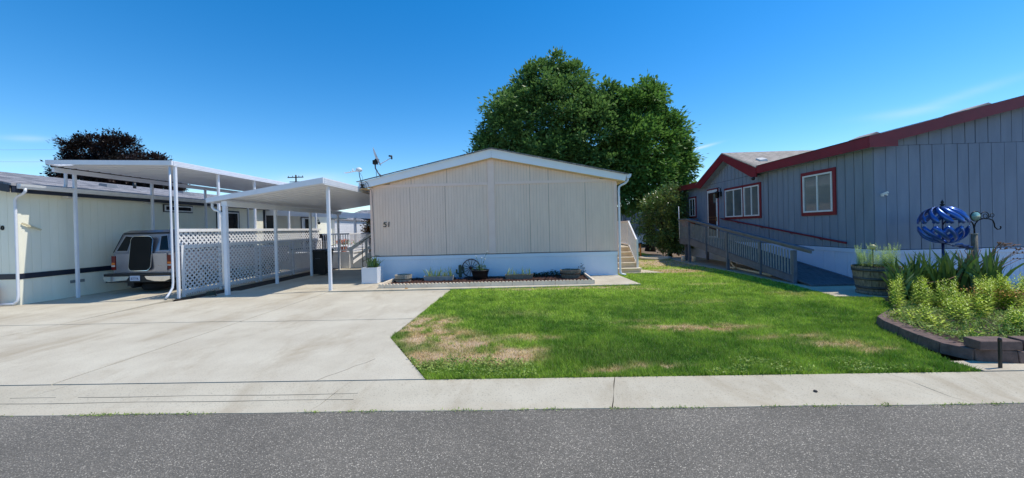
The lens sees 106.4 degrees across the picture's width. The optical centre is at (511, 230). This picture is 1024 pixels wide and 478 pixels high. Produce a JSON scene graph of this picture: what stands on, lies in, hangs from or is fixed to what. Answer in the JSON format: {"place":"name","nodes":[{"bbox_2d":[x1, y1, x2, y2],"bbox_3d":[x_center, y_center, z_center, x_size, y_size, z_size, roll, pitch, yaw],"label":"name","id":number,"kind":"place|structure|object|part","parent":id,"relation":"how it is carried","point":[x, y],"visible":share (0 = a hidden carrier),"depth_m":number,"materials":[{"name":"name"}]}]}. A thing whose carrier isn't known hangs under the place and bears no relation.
{"place":"outdoors","nodes":[
{"label":"outdoors","id":0,"kind":"place"},
{"bbox_2d":[205,290,216,295],"bbox_3d":[-8.203,1.705,10.452,0.250,0.154,0.224,-1,0,25],"label":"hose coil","id":1,"kind":"object","parent":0,"point":[209,293],"visible":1,"depth_m":10.40,"materials":[{"name":"teal rubber"}]},
{"bbox_2d":[0,268,449,385],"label":"driveway","id":2,"kind":"structure","parent":0,"point":[309,328],"depth_m":6.38,"materials":[{"name":"concrete"}]},
{"bbox_2d":[0,172,347,305],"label":"mobile home","id":3,"kind":"object","parent":2,"relation":"on","point":[37,258],"visible":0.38,"depth_m":11.23,"materials":[{"name":"beige metal"}]},
{"bbox_2d":[163,204,192,212],"bbox_3d":[-12.555,-0.824,14.442,0.055,0.280,1.220,-1,0,2],"label":"window","id":4,"kind":"structure","parent":3,"relation":"in","point":[166,208],"depth_m":14.52,"materials":[{"name":"white glass"}]},
{"bbox_2d":[216,210,239,228],"bbox_3d":[-12.477,-0.286,16.884,0.055,1.190,1.300,-1,0,2],"label":"window","id":5,"kind":"structure","parent":3,"relation":"in","point":[233,216],"depth_m":17.17,"materials":[{"name":"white glass"}]},
{"bbox_2d":[263,210,273,244],"bbox_3d":[-12.399,-0.085,19.634,0.055,1.950,0.900,-1,0,2],"label":"window","id":6,"kind":"structure","parent":3,"relation":"in","point":[268,220],"depth_m":19.53,"materials":[{"name":"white glass"}]},
{"bbox_2d":[301,217,308,245],"bbox_3d":[-12.309,0.043,22.884,0.055,1.750,0.900,-1,0,2],"label":"window","id":7,"kind":"structure","parent":3,"relation":"in","point":[306,218],"depth_m":22.98,"materials":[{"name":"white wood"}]},
{"bbox_2d":[45,160,317,298],"bbox_3d":[-10.650,-0.064,14.397,3.683,3.785,8.699,-1,0,2],"label":"carport","id":8,"kind":"object","parent":2,"relation":"on","point":[176,173],"visible":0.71,"depth_m":11.19,"materials":[{"name":"white metal"}]},
{"bbox_2d":[103,230,288,289],"bbox_3d":[-10.966,0.895,14.249,2.038,1.885,6.005,-1,0,2],"label":"pickup truck","id":9,"kind":"object","parent":2,"relation":"on","point":[141,258],"visible":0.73,"depth_m":11.44,"materials":[{"name":"grey metal"}]},
{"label":"side window","id":10,"kind":"part","parent":9,"relation":"part of","materials":[{"name":"black glass"}]},
{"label":"side window","id":11,"kind":"part","parent":9,"relation":"part of","materials":[{"name":"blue glass"}]},
{"bbox_2d":[206,177,369,294],"bbox_3d":[-6.637,0.147,13.902,3.288,3.168,6.860,-1,0,2],"label":"carport","id":12,"kind":"object","parent":2,"relation":"on","point":[327,196],"visible":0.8,"depth_m":11.62,"materials":[{"name":"white metal"}]},
{"bbox_2d":[247,232,370,269],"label":"deck","id":13,"kind":"structure","parent":2,"relation":"on","point":[345,259],"depth_m":17.84,"materials":[{"name":"white wood"}]},
{"bbox_2d":[334,239,359,251],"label":"potted flowers","id":14,"kind":"object","parent":13,"relation":"on","point":[344,244],"visible":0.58,"depth_m":18.05,"materials":[{"name":"red plant"}]},
{"bbox_2d":[265,210,369,250],"bbox_3d":[-9.561,0.306,21.738,5.520,2.900,5.050,-1,0,2],"label":"patio cover","id":15,"kind":"object","parent":2,"relation":"on","point":[343,215],"visible":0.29,"depth_m":19.23,"materials":[{"name":"white metal"}]},
{"bbox_2d":[309,248,333,273],"bbox_3d":[-7.529,1.236,15.226,0.652,1.020,0.735,-1,0,2],"label":"trash bin","id":16,"kind":"object","parent":2,"relation":"on","point":[320,261],"visible":0.86,"depth_m":14.94,"materials":[{"name":"black plastic"}]},
{"bbox_2d":[348,233,371,267],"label":"side stairs","id":17,"kind":"structure","parent":2,"relation":"on","point":[357,264],"depth_m":17.57,"materials":[{"name":"white wood"}]},
{"bbox_2d":[359,236,370,267],"bbox_3d":[-5.040,0.880,13.444,0.603,1.629,0.024,-1,0,2],"label":"iron handrail","id":18,"kind":"object","parent":2,"relation":"on","point":[366,251],"visible":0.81,"depth_m":13.44,"materials":[{"name":"grey metal"}]},
{"bbox_2d":[360,219,370,238],"bbox_3d":[-7.009,0.297,20.618,2.478,3.016,2.043,-1,0,2],"label":"photinia shrub","id":19,"kind":"object","parent":2,"relation":"on","point":[366,228],"visible":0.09,"depth_m":20.45,"materials":[{"name":"green plant"}]},
{"bbox_2d":[173,268,337,301],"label":"curb","id":20,"kind":"structure","parent":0,"point":[249,286],"depth_m":12.65,"materials":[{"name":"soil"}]},
{"bbox_2d":[179,228,321,296],"bbox_3d":[-8.880,0.845,14.003,0.145,1.845,7.325,-1,0,2],"label":"lattice fence","id":21,"kind":"object","parent":20,"relation":"on","point":[188,290],"visible":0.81,"depth_m":12.62,"materials":[{"name":"white plastic"}]},
{"bbox_2d":[312,234,327,248],"bbox_3d":[-9.414,0.585,18.910,0.750,0.870,0.500,-1,0,2],"label":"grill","id":22,"kind":"object","parent":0,"point":[321,236],"visible":0.18,"depth_m":18.70,"materials":[{"name":"black metal"}]},
{"bbox_2d":[328,275,639,291],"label":"path","id":23,"kind":"structure","parent":0,"point":[609,280],"depth_m":10.82,"materials":[{"name":"concrete"}]},
{"bbox_2d":[361,256,382,283],"bbox_3d":[-4.358,1.212,12.254,0.714,0.878,0.548,-1,0,2],"label":"box planter","id":24,"kind":"object","parent":23,"relation":"on","point":[372,273],"visible":1,"depth_m":12.00,"materials":[{"name":"white plastic"}]},
{"bbox_2d":[385,283,405,287],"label":"edging block","id":25,"kind":"structure","parent":23,"relation":"on","point":[400,285],"depth_m":10.96,"materials":[{"name":"concrete"}]},
{"bbox_2d":[406,283,426,287],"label":"edging block","id":26,"kind":"structure","parent":23,"relation":"on","point":[415,285],"depth_m":10.95,"materials":[{"name":"concrete"}]},
{"bbox_2d":[427,282,447,286],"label":"edging block","id":27,"kind":"structure","parent":23,"relation":"on","point":[437,284],"depth_m":10.93,"materials":[{"name":"concrete"}]},
{"bbox_2d":[448,282,468,286],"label":"edging block","id":28,"kind":"structure","parent":23,"relation":"on","point":[457,284],"depth_m":10.91,"materials":[{"name":"concrete"}]},
{"bbox_2d":[470,282,490,285],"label":"edging block","id":29,"kind":"structure","parent":23,"relation":"on","point":[480,284],"depth_m":10.90,"materials":[{"name":"concrete"}]},
{"bbox_2d":[356,147,630,279],"bbox_3d":[-0.372,-0.626,21.241,9.042,4.311,17.425,-1,0,2],"label":"mobile home","id":30,"kind":"object","parent":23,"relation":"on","point":[512,210],"visible":0.88,"depth_m":12.78,"materials":[{"name":"beige metal"}]},
{"bbox_2d":[345,167,366,187],"bbox_3d":[-5.158,-1.733,12.689,0.707,0.712,0.326,-1,0,2],"label":"antenna","id":31,"kind":"object","parent":30,"relation":"attached to","point":[358,169],"visible":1,"depth_m":12.65,"materials":[{"name":"white metal"}]},
{"bbox_2d":[372,148,391,177],"bbox_3d":[-4.482,-2.323,13.356,0.725,1.168,0.523,-1,0,2],"label":"satellite dish","id":32,"kind":"object","parent":30,"relation":"attached to","point":[375,161],"visible":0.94,"depth_m":13.29,"materials":[{"name":"black metal"}]},
{"bbox_2d":[491,281,511,285],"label":"edging block","id":33,"kind":"structure","parent":23,"relation":"on","point":[503,283],"depth_m":10.88,"materials":[{"name":"concrete"}]},
{"bbox_2d":[512,281,533,285],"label":"edging block","id":34,"kind":"structure","parent":23,"relation":"on","point":[516,283],"depth_m":10.87,"materials":[{"name":"concrete"}]},
{"bbox_2d":[534,280,554,284],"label":"edging block","id":35,"kind":"structure","parent":23,"relation":"on","point":[543,282],"depth_m":10.85,"materials":[{"name":"concrete"}]},
{"bbox_2d":[555,280,576,284],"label":"edging block","id":36,"kind":"structure","parent":23,"relation":"on","point":[561,282],"depth_m":10.84,"materials":[{"name":"concrete"}]},
{"bbox_2d":[577,279,594,283],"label":"edging block","id":37,"kind":"structure","parent":23,"relation":"on","point":[589,281],"depth_m":10.82,"materials":[{"name":"concrete"}]},
{"bbox_2d":[388,274,588,285],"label":"mulch","id":38,"kind":"object","parent":0,"point":[495,278],"visible":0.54,"depth_m":11.83,"materials":[{"name":"brown soil"}]},
{"bbox_2d":[395,274,411,281],"bbox_3d":[-3.442,1.495,12.156,0.540,0.214,0.535,-1,0,2],"label":"half barrel","id":39,"kind":"object","parent":38,"relation":"on","point":[403,277],"visible":0.98,"depth_m":11.96,"materials":[{"name":"grey wood"}]},
{"bbox_2d":[423,267,454,280],"bbox_3d":[-2.304,1.341,12.151,1.115,0.466,0.287,-1,0,2],"label":"trough planter","id":40,"kind":"object","parent":38,"relation":"on","point":[439,277],"visible":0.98,"depth_m":12.05,"materials":[{"name":"concrete"}]},
{"bbox_2d":[456,265,463,278],"bbox_3d":[-1.689,1.326,12.488,0.281,0.444,0.140,-1,0,2],"label":"cactus ornament","id":41,"kind":"object","parent":38,"relation":"on","point":[460,273],"visible":0.99,"depth_m":12.47,"materials":[{"name":"green metal"}]},
{"bbox_2d":[462,259,479,276],"bbox_3d":[-1.354,1.232,12.659,0.610,0.598,0.150,-1,0,2],"label":"wagon wheel","id":42,"kind":"object","parent":38,"relation":"on","point":[470,267],"visible":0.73,"depth_m":12.65,"materials":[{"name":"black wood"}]},
{"bbox_2d":[471,251,488,279],"bbox_3d":[-1.019,1.095,12.189,0.590,0.892,0.590,-1,0,2],"label":"black tub","id":43,"kind":"object","parent":38,"relation":"on","point":[479,274],"visible":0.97,"depth_m":12.02,"materials":[{"name":"plastic"}]},
{"bbox_2d":[505,267,532,279],"bbox_3d":[0.223,1.301,12.061,0.880,0.420,0.307,-1,0,2],"label":"trough planter","id":44,"kind":"object","parent":38,"relation":"on","point":[515,275],"visible":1,"depth_m":11.93,"materials":[{"name":"grey wood"}]},
{"bbox_2d":[533,263,584,275],"bbox_3d":[1.496,1.289,12.560,1.830,0.386,0.364,-1,0,2],"label":"trailing vine","id":45,"kind":"object","parent":38,"relation":"on","point":[546,273],"visible":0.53,"depth_m":12.53,"materials":[{"name":"green plant"}]},
{"bbox_2d":[560,268,580,278],"bbox_3d":[1.834,1.344,12.015,0.670,0.254,0.664,-1,0,2],"label":"half barrel","id":46,"kind":"object","parent":38,"relation":"on","point":[568,273],"visible":0.97,"depth_m":11.78,"materials":[{"name":"brown wood"}]},
{"bbox_2d":[0,403,1023,477],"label":"street","id":47,"kind":"structure","parent":0,"point":[951,441],"depth_m":3.04,"materials":[{"name":"grey asphalt"}]},
{"bbox_2d":[1,400,1019,416],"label":"gutter weeds","id":48,"kind":"object","parent":47,"relation":"on","point":[610,407],"visible":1,"depth_m":3.61,"materials":[{"name":"green plant"}]},
{"bbox_2d":[0,371,1023,415],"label":"sidewalk","id":49,"kind":"structure","parent":47,"relation":"on","point":[870,389],"depth_m":3.90,"materials":[{"name":"concrete"}]},
{"bbox_2d":[41,393,357,403],"bbox_3d":[-15.720,2.053,4.311,28.250,0.018,0.115,-1,0,2],"label":"gutter line","id":50,"kind":"object","parent":49,"relation":"on","point":[203,401],"visible":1,"depth_m":3.96,"materials":[{"name":"grey concrete"}]},
{"bbox_2d":[0,0,1023,212],"label":"sky","id":51,"kind":"structure","parent":0,"point":[277,90],"materials":[{"name":"blue"}]},
{"bbox_2d":[618,270,662,274],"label":"path","id":52,"kind":"structure","parent":0,"point":[644,271],"depth_m":13.26,"materials":[{"name":"concrete"}]},
{"bbox_2d":[618,220,641,272],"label":"entry steps","id":53,"kind":"structure","parent":52,"relation":"on","point":[629,258],"depth_m":13.98,"materials":[{"name":"white wood"}]},
{"bbox_2d":[398,243,953,380],"bbox_3d":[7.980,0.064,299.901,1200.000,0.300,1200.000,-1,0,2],"label":"ground","id":54,"kind":"structure","parent":0,"point":[652,253],"depth_m":25.96,"materials":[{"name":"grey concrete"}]},
{"bbox_2d":[40,126,190,191],"bbox_3d":[-31.628,-2.978,30.783,12.051,10.737,5.553,-1,0,2],"label":"purple tree","id":55,"kind":"object","parent":54,"relation":"on","point":[117,143],"visible":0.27,"depth_m":29.84,"materials":[{"name":"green plant"}]},
{"bbox_2d":[287,175,303,181],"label":"utility pole","id":56,"kind":"object","parent":54,"relation":"on","point":[295,177],"visible":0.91,"depth_m":60.78,"materials":[{"name":"wood"}]},
{"bbox_2d":[331,218,365,245],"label":"shed","id":57,"kind":"structure","parent":54,"relation":"on","point":[346,225],"depth_m":28.01,"materials":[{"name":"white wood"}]},
{"bbox_2d":[355,210,369,229],"bbox_3d":[-9.725,-0.296,39.090,11.300,3.900,10.360,-1,0,2],"label":"mobile home","id":58,"kind":"object","parent":54,"relation":"on","point":[364,211],"visible":0.03,"depth_m":37.65,"materials":[{"name":"beige metal"}]},
{"bbox_2d":[617,209,663,243],"bbox_3d":[16.385,-1.366,41.673,10.200,4.700,17.000,-1,0,2],"label":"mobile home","id":59,"kind":"object","parent":54,"relation":"on","point":[624,218],"visible":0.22,"depth_m":35.81,"materials":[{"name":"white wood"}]},
{"bbox_2d":[601,69,708,251],"bbox_3d":[8.865,-4.428,24.794,6.845,11.657,5.659,-2,0,-35],"label":"maple tree","id":60,"kind":"object","parent":54,"relation":"on","point":[657,123],"visible":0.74,"depth_m":23.41,"materials":[{"name":"green plant"}]},
{"bbox_2d":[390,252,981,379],"bbox_3d":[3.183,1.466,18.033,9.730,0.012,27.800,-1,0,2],"label":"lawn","id":61,"kind":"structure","parent":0,"point":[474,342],"depth_m":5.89,"materials":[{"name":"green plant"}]},
{"bbox_2d":[463,46,657,222],"bbox_3d":[2.629,-5.532,26.517,13.663,14.181,9.364,-1,0,2],"label":"maple tree","id":62,"kind":"object","parent":61,"relation":"on","point":[527,104],"visible":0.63,"depth_m":24.33,"materials":[{"name":"green plant"}]},
{"bbox_2d":[639,256,670,259],"bbox_3d":[6.933,1.313,18.633,1.500,0.100,1.500,-1,0,2],"label":"stone ring","id":63,"kind":"object","parent":61,"relation":"on","point":[655,258],"visible":0.95,"depth_m":18.19,"materials":[{"name":"stone"}]},
{"bbox_2d":[631,182,695,256],"bbox_3d":[8.198,-0.634,20.224,3.419,4.187,3.996,-1,0,43],"label":"photinia shrub","id":64,"kind":"object","parent":61,"relation":"on","point":[665,237],"visible":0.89,"depth_m":19.57,"materials":[{"name":"green plant"}]},
{"bbox_2d":[410,354,929,376],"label":"weeds","id":65,"kind":"object","parent":61,"relation":"on","point":[537,374],"visible":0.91,"depth_m":4.41,"materials":[{"name":"green plant"}]},
{"bbox_2d":[667,95,1023,283],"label":"mobile home","id":66,"kind":"object","parent":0,"point":[832,206],"visible":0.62,"depth_m":9.35,"materials":[{"name":"grey wood"}]},
{"bbox_2d":[689,196,696,217],"bbox_3d":[9.048,-1.170,19.210,0.055,1.050,0.800,-1,0,2],"label":"window","id":67,"kind":"structure","parent":66,"relation":"in","point":[693,202],"depth_m":19.13,"materials":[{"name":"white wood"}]},
{"bbox_2d":[707,188,718,237],"bbox_3d":[8.988,-0.791,17.204,0.088,2.180,1.020,-1,0,2],"label":"door","id":68,"kind":"structure","parent":66,"relation":"in","point":[712,202],"depth_m":17.14,"materials":[{"name":"white wood"}]},
{"bbox_2d":[724,186,742,218],"bbox_3d":[8.950,-1.114,15.472,0.055,1.290,1.420,-1,0,2],"label":"window","id":69,"kind":"structure","parent":66,"relation":"in","point":[733,196],"depth_m":15.45,"materials":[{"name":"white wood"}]},
{"bbox_2d":[742,182,761,218],"bbox_3d":[8.915,-1.106,14.267,0.055,1.290,1.110,-1,0,2],"label":"window","id":70,"kind":"structure","parent":66,"relation":"in","point":[752,199],"depth_m":14.22,"materials":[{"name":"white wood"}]},
{"bbox_2d":[801,167,836,215],"bbox_3d":[8.834,-1.090,11.088,0.055,1.300,1.290,-1,0,2],"label":"window","id":71,"kind":"structure","parent":66,"relation":"in","point":[818,188],"depth_m":11.02,"materials":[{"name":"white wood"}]},
{"bbox_2d":[671,257,1020,301],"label":"path","id":72,"kind":"structure","parent":0,"point":[846,290],"depth_m":10.88,"materials":[{"name":"concrete"}]},
{"bbox_2d":[730,261,771,275],"bbox_3d":[7.923,1.252,13.043,0.438,0.230,2.863,-1,0,10],"label":"drain pipe","id":73,"kind":"object","parent":72,"relation":"on","point":[735,267],"visible":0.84,"depth_m":13.11,"materials":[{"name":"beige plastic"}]},
{"bbox_2d":[678,219,854,285],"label":"wheelchair ramp","id":74,"kind":"structure","parent":72,"relation":"on","point":[792,269],"depth_m":11.80,"materials":[{"name":"grey paint"}]},
{"bbox_2d":[681,219,697,236],"bbox_3d":[8.514,-0.117,18.481,0.840,0.840,0.840,-1,0,2],"label":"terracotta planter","id":75,"kind":"object","parent":74,"relation":"on","point":[682,221],"visible":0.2,"depth_m":18.29,"materials":[{"name":"grey"}]},
{"bbox_2d":[851,243,903,295],"bbox_3d":[8.051,0.820,8.478,0.850,1.128,0.854,-1,0,2],"label":"barrel planter","id":76,"kind":"object","parent":72,"relation":"on","point":[868,279],"visible":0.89,"depth_m":8.33,"materials":[{"name":"brown wood"}]},
{"bbox_2d":[869,244,875,267],"bbox_3d":[7.862,0.600,8.349,0.110,0.605,0.110,-1,0,2],"label":"globe light","id":77,"kind":"object","parent":76,"relation":"in","point":[872,246],"visible":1,"depth_m":8.34,"materials":[{"name":"white glass"}]},
{"bbox_2d":[888,292,1023,360],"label":"bed soil","id":78,"kind":"structure","parent":0,"point":[955,338],"depth_m":5.41,"materials":[{"name":"brown soil"}]},
{"bbox_2d":[876,316,898,328],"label":"retaining block","id":79,"kind":"structure","parent":78,"relation":"on","point":[880,321],"depth_m":5.83,"materials":[{"name":"grey concrete"}]},
{"bbox_2d":[877,310,900,317],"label":"retaining block","id":80,"kind":"structure","parent":78,"relation":"on","point":[885,314],"depth_m":6.05,"materials":[{"name":"grey concrete"}]},
{"bbox_2d":[883,321,915,335],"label":"retaining block","id":81,"kind":"structure","parent":78,"relation":"on","point":[893,327],"depth_m":5.51,"materials":[{"name":"grey concrete"}]},
{"bbox_2d":[881,265,924,301],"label":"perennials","id":82,"kind":"object","parent":78,"relation":"on","point":[908,288],"visible":0.53,"depth_m":7.12,"materials":[{"name":"green plant"}]},
{"bbox_2d":[898,327,933,344],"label":"retaining block","id":83,"kind":"structure","parent":78,"relation":"on","point":[912,334],"depth_m":5.15,"materials":[{"name":"grey concrete"}]},
{"bbox_2d":[882,249,975,296],"bbox_3d":[8.023,0.755,7.527,1.623,1.096,0.789,-1,0,2],"label":"iris plant","id":84,"kind":"object","parent":78,"relation":"on","point":[945,272],"visible":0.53,"depth_m":7.38,"materials":[{"name":"green plant"}]},
{"bbox_2d":[917,335,958,352],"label":"retaining block","id":85,"kind":"structure","parent":78,"relation":"on","point":[931,342],"depth_m":4.80,"materials":[{"name":"grey concrete"}]},
{"bbox_2d":[917,200,981,256],"bbox_3d":[9.464,0.337,8.289,0.779,2.050,0.970,-2,0,-45],"label":"wind spinner","id":86,"kind":"object","parent":78,"relation":"in","point":[942,211],"visible":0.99,"depth_m":8.24,"materials":[{"name":"blue metal"}]},
{"bbox_2d":[882,287,1023,341],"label":"groundcover","id":87,"kind":"object","parent":78,"relation":"on","point":[950,332],"visible":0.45,"depth_m":5.41,"materials":[{"name":"green plant"}]},
{"bbox_2d":[886,270,1023,335],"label":"leafy perennials","id":88,"kind":"object","parent":78,"relation":"on","point":[989,302],"visible":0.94,"depth_m":6.17,"materials":[{"name":"green plant"}]},
{"bbox_2d":[945,284,1023,300],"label":"yellow blooms","id":89,"kind":"object","parent":88,"relation":"attached to","point":[1000,293],"visible":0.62,"depth_m":6.12,"materials":[{"name":"yellow plant"}]},
{"bbox_2d":[940,342,973,360],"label":"retaining block","id":90,"kind":"structure","parent":78,"relation":"on","point":[958,350],"depth_m":4.53,"materials":[{"name":"grey concrete"}]},
{"bbox_2d":[915,242,1023,291],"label":"dry flower stalks","id":91,"kind":"object","parent":78,"relation":"on","point":[1004,245],"visible":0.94,"depth_m":7.22,"materials":[{"name":"green plant"}]},
{"bbox_2d":[942,211,1001,267],"bbox_3d":[9.903,0.465,8.245,1.229,1.773,0.110,-1,0,2],"label":"hook post","id":92,"kind":"object","parent":78,"relation":"in","point":[975,216],"visible":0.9,"depth_m":8.23,"materials":[{"name":"black metal"}]},
{"bbox_2d":[931,246,1023,296],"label":"iris plant","id":93,"kind":"object","parent":78,"relation":"on","point":[971,271],"visible":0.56,"depth_m":7.24,"materials":[{"name":"green plant"}]},
{"bbox_2d":[954,361,1023,371],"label":"pavement","id":94,"kind":"structure","parent":0,"point":[988,366],"depth_m":4.21,"materials":[{"name":"concrete"}]},
{"bbox_2d":[961,344,1018,363],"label":"retaining block","id":95,"kind":"structure","parent":94,"relation":"on","point":[1009,356],"depth_m":4.33,"materials":[{"name":"concrete"}]},
{"bbox_2d":[963,336,1022,349],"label":"retaining block","id":96,"kind":"structure","parent":95,"relation":"on","point":[984,342],"depth_m":4.32,"materials":[{"name":"grey concrete"}]},
{"bbox_2d":[1007,336,1023,348],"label":"retaining block","id":97,"kind":"structure","parent":95,"relation":"on","point":[1019,338],"depth_m":4.42,"materials":[{"name":"grey concrete"}]},
{"bbox_2d":[997,337,1002,367],"bbox_3d":[5.298,1.330,4.162,0.036,0.345,0.036,-1,0,2],"label":"stake","id":98,"kind":"object","parent":94,"relation":"on","point":[1000,362],"visible":0.99,"depth_m":4.15,"materials":[{"name":"black plastic"}]},
{"bbox_2d":[1015,349,1023,363],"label":"retaining block","id":99,"kind":"structure","parent":94,"relation":"on","point":[1020,353],"depth_m":4.27,"materials":[{"name":"grey concrete"}]}
]}

